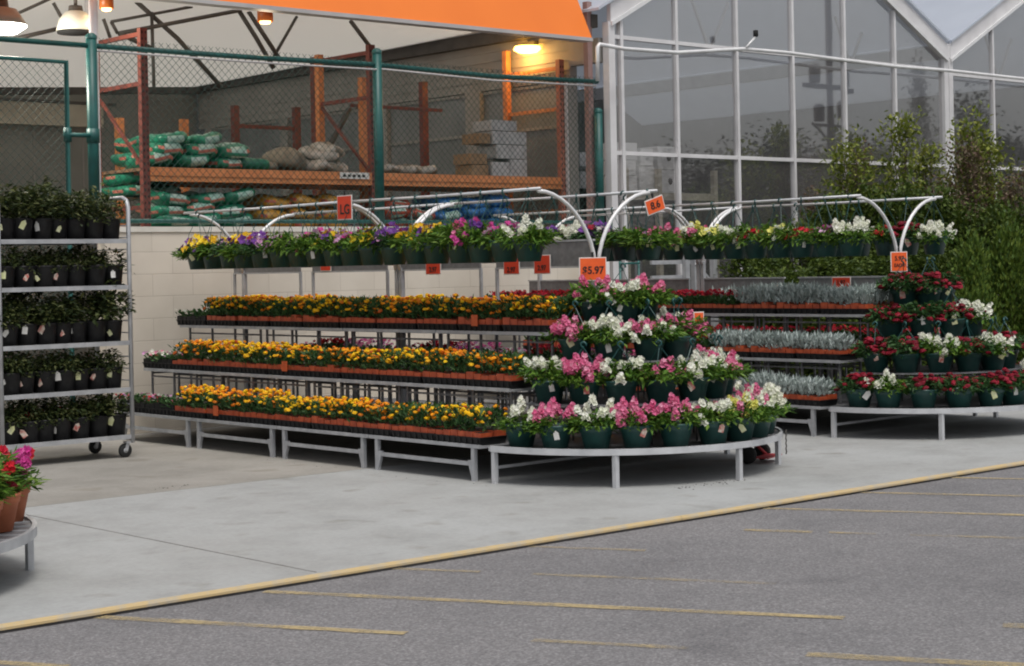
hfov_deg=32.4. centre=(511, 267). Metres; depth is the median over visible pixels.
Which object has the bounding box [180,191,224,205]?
bag
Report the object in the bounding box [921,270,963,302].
potted flower
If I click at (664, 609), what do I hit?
road marking
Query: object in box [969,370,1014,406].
potted flower
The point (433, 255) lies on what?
hanging basket
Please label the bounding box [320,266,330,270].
price card
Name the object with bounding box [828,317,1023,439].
half round bench
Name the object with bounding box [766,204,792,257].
hanging basket
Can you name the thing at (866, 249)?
hanging basket
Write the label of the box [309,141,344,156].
bag
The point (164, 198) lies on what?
bag
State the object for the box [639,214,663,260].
hanging basket
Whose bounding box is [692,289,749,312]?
flower tray
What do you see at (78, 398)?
nursery pot
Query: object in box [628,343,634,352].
flower tray
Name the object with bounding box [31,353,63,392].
nursery pot
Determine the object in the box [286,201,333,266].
hanging basket
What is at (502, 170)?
wrapped block
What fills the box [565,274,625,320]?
potted flower
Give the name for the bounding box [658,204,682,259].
hanging basket
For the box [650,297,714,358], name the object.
potted flower
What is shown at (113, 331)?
nursery pot
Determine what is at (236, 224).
bag
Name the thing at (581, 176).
carton
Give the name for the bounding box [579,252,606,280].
price card
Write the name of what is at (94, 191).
nursery pot
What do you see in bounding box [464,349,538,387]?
flower tray
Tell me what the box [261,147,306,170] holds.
sack
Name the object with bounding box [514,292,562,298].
flower tray
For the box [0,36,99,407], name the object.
chain link gate
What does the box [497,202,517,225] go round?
hanging basket
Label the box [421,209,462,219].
bag
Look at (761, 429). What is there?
potted flower
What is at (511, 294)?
flower tray
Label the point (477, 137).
carton
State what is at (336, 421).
flower tray
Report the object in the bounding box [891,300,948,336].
potted flower
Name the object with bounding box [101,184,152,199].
bag
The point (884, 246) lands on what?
hanging basket
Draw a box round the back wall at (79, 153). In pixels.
[0,94,197,367]
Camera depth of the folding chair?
21.90 m
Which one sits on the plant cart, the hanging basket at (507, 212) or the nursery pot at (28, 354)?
the nursery pot at (28, 354)
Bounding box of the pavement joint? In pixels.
[26,514,316,571]
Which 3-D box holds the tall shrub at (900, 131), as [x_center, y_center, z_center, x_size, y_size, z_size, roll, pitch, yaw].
[5.484,-0.390,24.730,1.396,3.756,1.472,-1,0,-38]
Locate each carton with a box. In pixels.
[453,153,486,165]
[455,165,488,175]
[462,133,489,144]
[579,152,585,168]
[579,171,585,187]
[579,188,605,226]
[603,142,636,160]
[603,160,635,175]
[604,175,636,192]
[632,166,653,192]
[635,149,652,165]
[638,146,674,169]
[654,170,674,192]
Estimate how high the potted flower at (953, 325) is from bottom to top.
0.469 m
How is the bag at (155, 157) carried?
on the pallet rack at (140, 34)
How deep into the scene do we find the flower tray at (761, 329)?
19.29 m
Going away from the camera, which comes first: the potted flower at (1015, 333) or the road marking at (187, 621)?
the road marking at (187, 621)
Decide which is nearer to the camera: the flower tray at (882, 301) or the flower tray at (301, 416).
the flower tray at (301, 416)
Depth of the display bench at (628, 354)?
19.02 m
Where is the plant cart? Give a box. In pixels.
[0,196,134,456]
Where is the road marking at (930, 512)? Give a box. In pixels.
[763,507,1023,515]
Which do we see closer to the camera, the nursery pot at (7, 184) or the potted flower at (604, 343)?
the potted flower at (604, 343)
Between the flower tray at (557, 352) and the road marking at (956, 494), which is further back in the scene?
the flower tray at (557, 352)
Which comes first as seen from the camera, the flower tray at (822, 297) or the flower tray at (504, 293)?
the flower tray at (822, 297)
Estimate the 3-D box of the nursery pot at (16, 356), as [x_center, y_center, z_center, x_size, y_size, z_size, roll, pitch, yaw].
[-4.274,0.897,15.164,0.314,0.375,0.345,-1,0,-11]
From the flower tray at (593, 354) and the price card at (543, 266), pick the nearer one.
the price card at (543, 266)
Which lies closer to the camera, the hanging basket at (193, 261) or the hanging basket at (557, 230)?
the hanging basket at (557, 230)
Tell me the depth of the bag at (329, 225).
20.42 m
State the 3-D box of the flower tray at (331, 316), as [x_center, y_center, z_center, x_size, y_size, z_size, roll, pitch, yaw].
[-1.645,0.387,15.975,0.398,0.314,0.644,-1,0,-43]
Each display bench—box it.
[117,325,413,447]
[192,326,500,457]
[277,328,595,467]
[369,330,708,481]
[445,335,558,403]
[521,313,751,408]
[658,313,846,390]
[735,314,977,436]
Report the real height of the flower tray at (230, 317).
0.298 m
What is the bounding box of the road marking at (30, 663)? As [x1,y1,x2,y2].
[0,660,69,665]
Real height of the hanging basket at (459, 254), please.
0.584 m
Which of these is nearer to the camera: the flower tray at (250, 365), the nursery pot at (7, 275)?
the nursery pot at (7, 275)
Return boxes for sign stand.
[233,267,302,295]
[311,262,389,298]
[397,258,482,300]
[495,239,594,299]
[528,280,591,292]
[610,278,690,295]
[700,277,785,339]
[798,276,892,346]
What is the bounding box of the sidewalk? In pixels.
[0,410,1023,623]
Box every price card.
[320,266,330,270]
[337,191,352,219]
[426,264,440,274]
[503,259,519,274]
[534,254,550,273]
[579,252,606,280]
[644,193,665,215]
[693,311,703,321]
[832,277,850,287]
[890,247,907,271]
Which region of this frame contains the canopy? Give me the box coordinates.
[0,0,597,105]
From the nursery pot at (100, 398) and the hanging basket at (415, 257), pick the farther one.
the nursery pot at (100, 398)
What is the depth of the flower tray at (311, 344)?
18.38 m
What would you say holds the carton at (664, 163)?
on the carton at (668, 181)
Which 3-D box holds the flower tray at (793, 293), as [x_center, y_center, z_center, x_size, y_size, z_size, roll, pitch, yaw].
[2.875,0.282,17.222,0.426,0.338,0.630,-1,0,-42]
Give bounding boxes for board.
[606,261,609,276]
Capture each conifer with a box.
[921,226,1011,385]
[984,207,1023,363]
[1017,283,1023,361]
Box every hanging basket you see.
[170,210,215,269]
[190,209,231,268]
[208,208,244,268]
[214,207,268,268]
[235,205,272,267]
[256,204,295,267]
[272,203,312,266]
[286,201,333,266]
[301,211,312,267]
[311,200,357,265]
[324,203,370,265]
[338,198,391,265]
[350,209,364,233]
[367,196,405,264]
[384,206,396,265]
[386,194,431,263]
[403,193,448,263]
[403,204,416,235]
[426,191,483,262]
[446,190,512,262]
[464,200,472,216]
[476,188,526,261]
[481,199,498,262]
[492,186,562,261]
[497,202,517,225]
[519,197,536,221]
[542,196,571,239]
[552,193,597,239]
[566,192,617,259]
[594,190,650,259]
[606,207,621,261]
[614,189,682,259]
[621,206,647,260]
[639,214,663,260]
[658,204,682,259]
[671,202,712,259]
[685,201,727,258]
[706,200,755,258]
[708,207,724,259]
[729,199,775,257]
[730,206,744,258]
[745,205,761,258]
[753,198,805,257]
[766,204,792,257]
[774,196,815,256]
[788,203,801,257]
[799,195,846,256]
[800,202,822,256]
[821,194,875,255]
[826,200,843,256]
[850,199,880,255]
[865,198,906,255]
[884,197,933,254]
[907,195,956,254]
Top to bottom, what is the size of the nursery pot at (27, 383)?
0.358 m
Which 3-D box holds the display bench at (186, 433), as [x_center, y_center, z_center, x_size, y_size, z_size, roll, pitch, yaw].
[-2.432,1.105,17.576,2.620,1.091,1.370,-1,0,-42]
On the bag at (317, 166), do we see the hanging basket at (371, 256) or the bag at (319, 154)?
the bag at (319, 154)
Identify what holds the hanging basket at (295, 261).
hanging from the basket frame at (244, 283)
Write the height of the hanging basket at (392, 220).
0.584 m
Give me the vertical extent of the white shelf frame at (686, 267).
1.850 m
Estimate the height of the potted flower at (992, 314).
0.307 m
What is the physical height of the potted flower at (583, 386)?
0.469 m
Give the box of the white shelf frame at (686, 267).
[650,255,718,327]
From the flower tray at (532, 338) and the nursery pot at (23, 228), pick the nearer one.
the nursery pot at (23, 228)
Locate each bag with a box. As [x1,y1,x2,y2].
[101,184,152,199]
[103,168,139,186]
[111,152,138,166]
[114,136,138,152]
[125,152,172,168]
[134,143,183,158]
[135,203,184,218]
[138,181,177,186]
[140,214,192,226]
[149,131,187,144]
[150,189,190,205]
[152,185,181,192]
[168,154,209,167]
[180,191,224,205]
[180,203,214,215]
[181,143,217,158]
[183,132,221,144]
[188,212,220,226]
[200,158,241,168]
[214,143,249,158]
[215,203,244,218]
[219,213,252,226]
[220,187,254,204]
[238,157,269,169]
[242,194,291,209]
[244,218,293,226]
[246,207,287,218]
[276,193,319,210]
[284,207,314,218]
[291,218,318,226]
[298,146,339,161]
[305,157,332,171]
[307,193,336,207]
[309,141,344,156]
[310,207,336,219]
[318,219,347,226]
[329,161,347,171]
[360,197,409,208]
[362,208,409,219]
[364,217,407,226]
[384,164,401,172]
[398,164,422,173]
[407,208,435,219]
[412,164,436,173]
[412,197,462,209]
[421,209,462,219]
[441,196,489,208]
[458,206,488,217]
[470,194,509,207]
[484,207,513,217]
[484,217,512,225]
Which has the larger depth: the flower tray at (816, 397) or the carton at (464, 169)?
the carton at (464, 169)
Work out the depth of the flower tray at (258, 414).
15.47 m
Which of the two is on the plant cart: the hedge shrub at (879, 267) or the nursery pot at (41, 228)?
the nursery pot at (41, 228)
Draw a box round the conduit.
[595,42,1023,80]
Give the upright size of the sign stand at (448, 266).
0.725 m
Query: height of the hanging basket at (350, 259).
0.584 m
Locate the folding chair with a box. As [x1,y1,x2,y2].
[619,261,639,278]
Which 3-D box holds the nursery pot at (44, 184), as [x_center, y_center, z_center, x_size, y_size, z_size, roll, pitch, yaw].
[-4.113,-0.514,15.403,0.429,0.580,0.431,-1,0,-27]
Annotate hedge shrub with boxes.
[713,256,795,373]
[743,258,830,378]
[757,211,837,378]
[788,256,877,382]
[794,171,878,373]
[838,247,926,383]
[844,168,936,378]
[885,173,973,375]
[903,241,962,375]
[941,189,1017,272]
[979,191,1023,317]
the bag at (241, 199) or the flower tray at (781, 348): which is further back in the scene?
the bag at (241, 199)
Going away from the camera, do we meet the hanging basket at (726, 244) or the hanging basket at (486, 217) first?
the hanging basket at (486, 217)
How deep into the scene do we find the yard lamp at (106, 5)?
18.55 m
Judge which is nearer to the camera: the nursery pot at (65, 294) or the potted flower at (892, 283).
the nursery pot at (65, 294)
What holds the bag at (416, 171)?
on the pallet rack at (140, 34)
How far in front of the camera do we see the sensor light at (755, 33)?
23.66 m
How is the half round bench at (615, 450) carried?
on the sidewalk
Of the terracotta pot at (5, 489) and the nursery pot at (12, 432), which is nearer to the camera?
the terracotta pot at (5, 489)
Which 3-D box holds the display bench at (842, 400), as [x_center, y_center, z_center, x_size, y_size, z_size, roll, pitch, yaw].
[3.316,0.987,17.407,2.620,1.091,1.370,-1,0,-42]
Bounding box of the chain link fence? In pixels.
[85,33,604,226]
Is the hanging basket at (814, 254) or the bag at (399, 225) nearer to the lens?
the hanging basket at (814, 254)
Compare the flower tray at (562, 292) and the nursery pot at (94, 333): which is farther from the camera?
the flower tray at (562, 292)
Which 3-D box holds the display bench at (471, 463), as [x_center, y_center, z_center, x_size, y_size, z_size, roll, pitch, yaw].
[0.275,1.049,14.537,2.620,1.091,1.370,-1,0,-42]
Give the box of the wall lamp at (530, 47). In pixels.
[514,41,540,53]
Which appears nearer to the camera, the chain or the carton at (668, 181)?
the chain
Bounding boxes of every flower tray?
[115,392,167,412]
[142,349,193,368]
[143,394,194,415]
[167,338,227,370]
[171,384,228,418]
[175,308,219,324]
[200,295,249,314]
[202,339,255,372]
[203,296,254,325]
[203,388,258,421]
[231,294,271,315]
[233,341,289,374]
[234,387,293,424]
[236,295,289,326]
[266,343,322,376]
[268,296,324,326]
[273,395,330,428]
[290,342,328,359]
[294,293,334,298]
[296,294,337,313]
[299,345,364,378]
[300,293,357,327]
[309,396,374,432]
[313,338,363,361]
[334,295,380,316]
[336,294,399,328]
[340,348,403,380]
[343,338,395,352]
[347,399,410,435]
[365,295,416,316]
[372,295,436,329]
[374,346,440,382]
[383,343,427,361]
[388,399,460,440]
[407,293,465,316]
[412,340,465,365]
[414,293,479,330]
[420,346,485,385]
[433,401,507,444]
[443,297,482,317]
[450,341,505,366]
[456,297,522,330]
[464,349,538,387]
[484,293,536,317]
[486,290,523,297]
[490,347,545,368]
[501,294,573,331]
[506,289,545,293]
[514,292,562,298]
[522,335,564,349]
[529,294,583,322]
[530,343,563,360]
[532,288,569,296]
[548,289,569,297]
[588,347,634,371]
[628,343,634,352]
[657,289,708,312]
[681,289,723,303]
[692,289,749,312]
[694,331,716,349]
[707,324,747,343]
[707,326,765,356]
[712,284,754,302]
[731,282,786,313]
[733,325,782,344]
[734,369,788,392]
[747,329,807,358]
[753,280,806,302]
[773,373,837,405]
[774,280,836,313]
[774,325,824,347]
[793,329,859,359]
[799,283,848,302]
[813,324,866,347]
[815,285,882,313]
[836,281,899,309]
[853,327,911,349]
[905,326,942,350]
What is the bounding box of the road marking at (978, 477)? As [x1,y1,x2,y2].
[952,477,1020,478]
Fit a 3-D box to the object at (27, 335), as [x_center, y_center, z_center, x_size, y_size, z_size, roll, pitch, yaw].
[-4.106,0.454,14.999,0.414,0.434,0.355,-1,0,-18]
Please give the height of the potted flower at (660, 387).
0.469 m
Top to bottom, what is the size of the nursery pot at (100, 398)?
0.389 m
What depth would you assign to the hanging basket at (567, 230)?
15.09 m
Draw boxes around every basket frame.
[183,201,454,389]
[352,187,657,408]
[493,206,741,342]
[664,194,942,397]
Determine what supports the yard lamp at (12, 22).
hanging from the canopy
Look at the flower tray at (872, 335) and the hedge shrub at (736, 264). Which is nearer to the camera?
the flower tray at (872, 335)
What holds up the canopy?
on the canopy post at (93, 16)
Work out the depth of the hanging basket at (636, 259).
18.63 m
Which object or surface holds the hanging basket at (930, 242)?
hanging from the basket frame at (857, 196)
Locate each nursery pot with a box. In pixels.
[0,183,26,216]
[0,183,31,238]
[0,186,48,238]
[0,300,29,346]
[1,244,28,287]
[1,254,8,265]
[2,291,57,322]
[2,292,34,323]
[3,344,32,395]
[4,351,29,371]
[4,399,30,419]
[4,404,31,444]
[5,246,40,287]
[6,354,41,393]
[7,252,25,287]
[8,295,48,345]
[9,193,47,217]
[11,402,43,443]
[14,398,45,418]
[18,175,64,212]
[21,183,66,238]
[21,296,74,344]
[21,350,46,392]
[22,250,43,265]
[29,299,62,322]
[30,245,61,265]
[30,408,58,441]
[31,254,58,286]
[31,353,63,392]
[32,193,81,238]
[36,397,62,417]
[37,349,56,369]
[40,292,86,343]
[43,190,77,217]
[43,245,72,286]
[44,396,80,440]
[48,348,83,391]
[50,189,99,238]
[55,292,82,320]
[55,292,103,342]
[56,352,79,368]
[57,248,74,264]
[59,395,82,415]
[61,248,91,285]
[61,290,106,320]
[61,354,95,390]
[61,397,98,438]
[69,243,99,285]
[70,189,94,217]
[70,290,123,342]
[73,350,98,367]
[76,198,113,238]
[78,393,118,437]
[79,182,125,220]
[79,245,111,285]
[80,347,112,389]
[85,294,123,320]
[87,393,116,413]
[88,189,133,238]
[88,278,136,341]
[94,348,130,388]
[96,245,134,284]
[100,393,129,435]
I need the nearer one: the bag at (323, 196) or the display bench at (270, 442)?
the display bench at (270, 442)
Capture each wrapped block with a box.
[472,120,516,132]
[476,131,525,145]
[478,145,526,159]
[485,162,509,175]
[491,159,526,176]
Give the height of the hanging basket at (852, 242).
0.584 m
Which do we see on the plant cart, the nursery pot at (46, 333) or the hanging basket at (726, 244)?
the nursery pot at (46, 333)
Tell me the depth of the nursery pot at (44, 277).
15.01 m
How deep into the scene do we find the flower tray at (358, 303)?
16.13 m
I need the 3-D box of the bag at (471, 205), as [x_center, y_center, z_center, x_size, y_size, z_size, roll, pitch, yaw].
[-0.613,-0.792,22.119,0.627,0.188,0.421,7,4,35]
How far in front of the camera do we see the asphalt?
8.49 m
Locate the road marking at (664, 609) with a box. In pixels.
[263,590,1022,626]
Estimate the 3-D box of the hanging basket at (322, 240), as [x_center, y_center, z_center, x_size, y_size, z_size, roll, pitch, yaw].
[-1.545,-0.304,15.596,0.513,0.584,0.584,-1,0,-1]
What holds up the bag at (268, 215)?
on the bag at (272, 225)
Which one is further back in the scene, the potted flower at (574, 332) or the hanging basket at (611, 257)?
the hanging basket at (611, 257)
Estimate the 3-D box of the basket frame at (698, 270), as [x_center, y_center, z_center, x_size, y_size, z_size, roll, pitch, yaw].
[1.170,0.332,19.800,1.325,1.948,2.640,-1,0,-42]
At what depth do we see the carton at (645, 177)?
23.18 m
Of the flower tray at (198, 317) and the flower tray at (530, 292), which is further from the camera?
the flower tray at (530, 292)
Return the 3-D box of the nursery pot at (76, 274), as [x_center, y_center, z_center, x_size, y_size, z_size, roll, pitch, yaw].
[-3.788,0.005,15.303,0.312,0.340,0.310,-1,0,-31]
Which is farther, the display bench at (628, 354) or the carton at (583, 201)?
the carton at (583, 201)
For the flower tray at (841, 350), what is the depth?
16.45 m
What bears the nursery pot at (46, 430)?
on the plant cart
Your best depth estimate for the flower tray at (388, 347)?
17.24 m
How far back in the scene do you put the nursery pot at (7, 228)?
14.80 m
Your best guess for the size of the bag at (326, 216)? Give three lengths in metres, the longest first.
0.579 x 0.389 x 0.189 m
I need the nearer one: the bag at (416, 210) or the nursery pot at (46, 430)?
the nursery pot at (46, 430)
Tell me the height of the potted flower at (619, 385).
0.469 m
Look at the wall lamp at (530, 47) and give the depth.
23.17 m
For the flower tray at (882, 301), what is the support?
on the display bench at (842, 400)
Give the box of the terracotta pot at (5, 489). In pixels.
[0,460,23,511]
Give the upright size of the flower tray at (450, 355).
0.294 m
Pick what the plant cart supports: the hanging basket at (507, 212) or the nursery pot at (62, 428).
the nursery pot at (62, 428)
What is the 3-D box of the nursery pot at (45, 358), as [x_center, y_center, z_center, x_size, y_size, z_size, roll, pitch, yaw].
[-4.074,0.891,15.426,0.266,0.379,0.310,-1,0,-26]
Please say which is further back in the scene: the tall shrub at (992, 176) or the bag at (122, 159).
the tall shrub at (992, 176)
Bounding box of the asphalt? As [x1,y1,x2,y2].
[0,466,1023,665]
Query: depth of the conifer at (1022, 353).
21.48 m
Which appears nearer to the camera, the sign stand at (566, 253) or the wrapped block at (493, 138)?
the sign stand at (566, 253)
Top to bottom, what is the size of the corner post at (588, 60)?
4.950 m
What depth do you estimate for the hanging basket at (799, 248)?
16.91 m
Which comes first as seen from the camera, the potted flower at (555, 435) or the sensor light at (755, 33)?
the potted flower at (555, 435)
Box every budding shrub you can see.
[789,184,847,375]
[837,135,880,217]
[916,170,980,251]
[942,128,1003,273]
[976,159,1023,226]
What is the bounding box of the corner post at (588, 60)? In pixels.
[582,1,595,226]
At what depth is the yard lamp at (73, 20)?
18.55 m
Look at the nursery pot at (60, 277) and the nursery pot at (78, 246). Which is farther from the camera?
the nursery pot at (78, 246)
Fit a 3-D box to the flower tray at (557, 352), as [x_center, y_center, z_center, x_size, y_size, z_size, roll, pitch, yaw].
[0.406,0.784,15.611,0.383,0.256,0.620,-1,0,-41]
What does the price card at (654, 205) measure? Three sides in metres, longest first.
0.200 x 0.165 x 0.014 m
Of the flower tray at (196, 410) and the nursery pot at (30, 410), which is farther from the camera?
the flower tray at (196, 410)
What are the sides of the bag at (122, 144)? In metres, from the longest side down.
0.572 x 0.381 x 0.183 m
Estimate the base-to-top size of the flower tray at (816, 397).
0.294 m
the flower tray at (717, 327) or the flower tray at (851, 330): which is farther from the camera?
the flower tray at (717, 327)
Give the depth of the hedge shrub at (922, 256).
22.77 m
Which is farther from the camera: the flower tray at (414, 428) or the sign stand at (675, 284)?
the sign stand at (675, 284)
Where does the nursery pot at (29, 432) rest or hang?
on the plant cart
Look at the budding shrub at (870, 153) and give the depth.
24.70 m
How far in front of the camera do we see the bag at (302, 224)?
20.18 m
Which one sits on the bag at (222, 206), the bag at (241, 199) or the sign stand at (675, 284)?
the bag at (241, 199)
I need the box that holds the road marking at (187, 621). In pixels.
[99,615,1023,665]
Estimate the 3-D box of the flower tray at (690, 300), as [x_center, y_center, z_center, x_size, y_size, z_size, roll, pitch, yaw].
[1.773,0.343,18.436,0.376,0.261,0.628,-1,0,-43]
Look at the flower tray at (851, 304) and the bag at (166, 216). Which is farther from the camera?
the bag at (166, 216)
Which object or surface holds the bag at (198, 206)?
on the bag at (206, 224)
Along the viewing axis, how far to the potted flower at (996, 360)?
16.09 m
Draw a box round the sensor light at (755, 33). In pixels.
[745,30,757,47]
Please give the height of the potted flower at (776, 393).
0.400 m
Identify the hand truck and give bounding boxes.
[742,444,781,463]
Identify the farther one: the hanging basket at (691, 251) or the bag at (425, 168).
the bag at (425, 168)
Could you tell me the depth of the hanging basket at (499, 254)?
13.82 m
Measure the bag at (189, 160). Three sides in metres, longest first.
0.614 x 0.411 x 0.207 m
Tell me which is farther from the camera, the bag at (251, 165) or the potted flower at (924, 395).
the bag at (251, 165)
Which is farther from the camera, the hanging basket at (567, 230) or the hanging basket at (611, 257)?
the hanging basket at (611, 257)
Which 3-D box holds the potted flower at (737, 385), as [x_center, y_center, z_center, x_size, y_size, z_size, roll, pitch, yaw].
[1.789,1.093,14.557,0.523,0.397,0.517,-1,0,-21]
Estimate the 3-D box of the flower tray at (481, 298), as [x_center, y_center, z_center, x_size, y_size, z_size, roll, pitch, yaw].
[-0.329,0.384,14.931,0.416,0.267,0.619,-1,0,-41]
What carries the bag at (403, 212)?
on the bag at (399, 225)
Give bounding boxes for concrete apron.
[4,375,912,506]
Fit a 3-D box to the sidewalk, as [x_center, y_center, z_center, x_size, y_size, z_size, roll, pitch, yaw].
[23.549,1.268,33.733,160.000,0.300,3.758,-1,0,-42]
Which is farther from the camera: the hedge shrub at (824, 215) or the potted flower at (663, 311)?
the hedge shrub at (824, 215)
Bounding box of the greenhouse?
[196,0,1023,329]
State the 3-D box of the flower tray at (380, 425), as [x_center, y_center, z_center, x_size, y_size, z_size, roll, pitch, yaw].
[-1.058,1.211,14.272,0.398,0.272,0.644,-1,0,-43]
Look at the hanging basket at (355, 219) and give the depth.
17.53 m
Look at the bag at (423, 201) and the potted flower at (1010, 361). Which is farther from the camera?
the bag at (423, 201)
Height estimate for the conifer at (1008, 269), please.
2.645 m
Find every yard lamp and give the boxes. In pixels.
[0,0,27,34]
[56,0,88,35]
[99,0,113,11]
[257,11,272,23]
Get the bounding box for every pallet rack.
[98,27,566,226]
[114,57,442,226]
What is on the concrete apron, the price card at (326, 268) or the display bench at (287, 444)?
the display bench at (287, 444)
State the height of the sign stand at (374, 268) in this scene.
0.725 m
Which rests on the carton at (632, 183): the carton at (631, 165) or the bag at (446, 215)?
the carton at (631, 165)
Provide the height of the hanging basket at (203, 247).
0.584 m
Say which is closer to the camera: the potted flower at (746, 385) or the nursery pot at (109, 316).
the potted flower at (746, 385)
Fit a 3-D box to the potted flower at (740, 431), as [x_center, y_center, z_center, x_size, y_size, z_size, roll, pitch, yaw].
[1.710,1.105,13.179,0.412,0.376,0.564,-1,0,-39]
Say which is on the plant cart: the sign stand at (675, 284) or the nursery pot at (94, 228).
the nursery pot at (94, 228)
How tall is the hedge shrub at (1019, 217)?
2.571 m
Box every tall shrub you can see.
[806,123,897,267]
[864,105,962,252]
[900,140,972,219]
[928,100,1023,268]
[943,127,1023,256]
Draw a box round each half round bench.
[0,514,36,570]
[488,320,782,487]
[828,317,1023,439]
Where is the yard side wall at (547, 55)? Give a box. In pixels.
[197,38,602,226]
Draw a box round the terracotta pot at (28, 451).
[0,445,50,521]
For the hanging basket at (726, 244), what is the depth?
17.54 m
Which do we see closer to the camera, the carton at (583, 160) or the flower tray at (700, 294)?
the flower tray at (700, 294)
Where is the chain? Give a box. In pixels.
[785,430,786,453]
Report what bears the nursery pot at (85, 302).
on the plant cart
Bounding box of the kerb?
[0,461,1023,633]
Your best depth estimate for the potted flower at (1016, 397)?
15.76 m
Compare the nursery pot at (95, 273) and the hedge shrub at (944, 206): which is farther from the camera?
the hedge shrub at (944, 206)
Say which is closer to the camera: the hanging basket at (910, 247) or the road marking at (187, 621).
the road marking at (187, 621)
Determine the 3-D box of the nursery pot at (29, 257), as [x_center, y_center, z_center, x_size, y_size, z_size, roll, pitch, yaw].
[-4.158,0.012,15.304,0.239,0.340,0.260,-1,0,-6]
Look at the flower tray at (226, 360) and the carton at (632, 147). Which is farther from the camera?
the carton at (632, 147)
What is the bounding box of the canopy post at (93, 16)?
[88,0,101,211]
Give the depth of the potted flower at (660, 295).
13.73 m
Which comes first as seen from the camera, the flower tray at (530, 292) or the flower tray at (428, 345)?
the flower tray at (428, 345)
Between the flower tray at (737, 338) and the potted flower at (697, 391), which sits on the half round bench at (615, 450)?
the potted flower at (697, 391)
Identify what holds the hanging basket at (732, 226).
hanging from the basket frame at (698, 270)
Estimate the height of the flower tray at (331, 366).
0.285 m
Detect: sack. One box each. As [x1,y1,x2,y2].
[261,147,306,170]
[267,162,277,169]
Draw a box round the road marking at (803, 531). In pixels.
[746,529,993,537]
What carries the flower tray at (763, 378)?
on the display bench at (842, 400)
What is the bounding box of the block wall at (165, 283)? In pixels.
[98,227,600,433]
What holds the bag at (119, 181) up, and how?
on the bag at (119, 189)
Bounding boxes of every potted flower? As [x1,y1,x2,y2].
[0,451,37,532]
[492,395,552,446]
[516,355,577,403]
[518,396,591,448]
[540,300,599,359]
[553,341,610,404]
[564,394,620,448]
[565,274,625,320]
[583,300,638,361]
[593,340,651,403]
[597,263,650,322]
[609,396,669,448]
[619,275,677,321]
[619,299,687,360]
[622,272,678,305]
[628,339,701,402]
[649,392,707,446]
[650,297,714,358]
[655,306,679,354]
[658,338,729,400]
[661,297,712,355]
[674,344,716,365]
[683,397,743,444]
[687,350,745,397]
[700,333,749,376]
[705,335,758,394]
[706,380,741,402]
[713,390,776,440]
[733,382,762,391]
[734,384,788,437]
[738,382,792,415]
[751,382,798,433]
[830,372,874,407]
[849,321,904,372]
[862,303,907,337]
[863,368,916,407]
[875,257,932,305]
[878,321,931,372]
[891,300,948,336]
[900,373,947,407]
[903,257,951,305]
[911,321,969,372]
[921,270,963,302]
[924,257,956,286]
[929,286,975,336]
[934,372,987,407]
[941,320,999,371]
[950,299,993,335]
[952,293,971,304]
[969,318,1023,369]
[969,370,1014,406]
[971,304,996,330]
[988,367,1023,405]
[992,316,1023,359]
[993,317,1023,367]
[1013,359,1023,372]
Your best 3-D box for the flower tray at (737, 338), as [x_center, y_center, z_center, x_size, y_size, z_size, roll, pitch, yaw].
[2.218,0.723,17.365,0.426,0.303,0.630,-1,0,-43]
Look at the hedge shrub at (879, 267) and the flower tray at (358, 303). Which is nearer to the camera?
the flower tray at (358, 303)
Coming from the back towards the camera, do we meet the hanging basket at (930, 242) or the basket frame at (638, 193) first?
the hanging basket at (930, 242)
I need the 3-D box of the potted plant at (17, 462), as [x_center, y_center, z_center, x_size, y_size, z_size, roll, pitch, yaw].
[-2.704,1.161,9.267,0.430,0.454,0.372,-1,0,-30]
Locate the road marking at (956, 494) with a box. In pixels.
[865,492,1012,495]
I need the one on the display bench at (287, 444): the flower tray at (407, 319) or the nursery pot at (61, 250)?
the flower tray at (407, 319)
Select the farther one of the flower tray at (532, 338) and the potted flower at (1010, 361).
the flower tray at (532, 338)
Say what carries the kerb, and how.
on the sidewalk
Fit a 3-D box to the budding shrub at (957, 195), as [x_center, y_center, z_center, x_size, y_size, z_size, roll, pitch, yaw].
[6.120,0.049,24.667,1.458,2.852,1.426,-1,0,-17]
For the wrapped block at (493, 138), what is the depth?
22.38 m
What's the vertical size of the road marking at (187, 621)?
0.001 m
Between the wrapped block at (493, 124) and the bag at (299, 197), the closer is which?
the bag at (299, 197)
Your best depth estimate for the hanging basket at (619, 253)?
14.66 m
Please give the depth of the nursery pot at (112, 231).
15.45 m
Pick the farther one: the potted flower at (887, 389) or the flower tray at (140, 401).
the flower tray at (140, 401)
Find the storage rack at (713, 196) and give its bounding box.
[595,168,720,324]
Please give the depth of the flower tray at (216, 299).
17.87 m
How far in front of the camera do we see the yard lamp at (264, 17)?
19.74 m
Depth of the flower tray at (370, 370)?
14.83 m
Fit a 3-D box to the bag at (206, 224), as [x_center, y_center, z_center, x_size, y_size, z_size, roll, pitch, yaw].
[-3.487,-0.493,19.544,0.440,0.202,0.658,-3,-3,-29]
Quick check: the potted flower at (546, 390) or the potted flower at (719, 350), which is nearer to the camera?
the potted flower at (546, 390)
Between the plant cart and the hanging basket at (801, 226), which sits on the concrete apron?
the plant cart
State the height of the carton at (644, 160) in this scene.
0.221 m
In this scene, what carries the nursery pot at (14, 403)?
on the plant cart

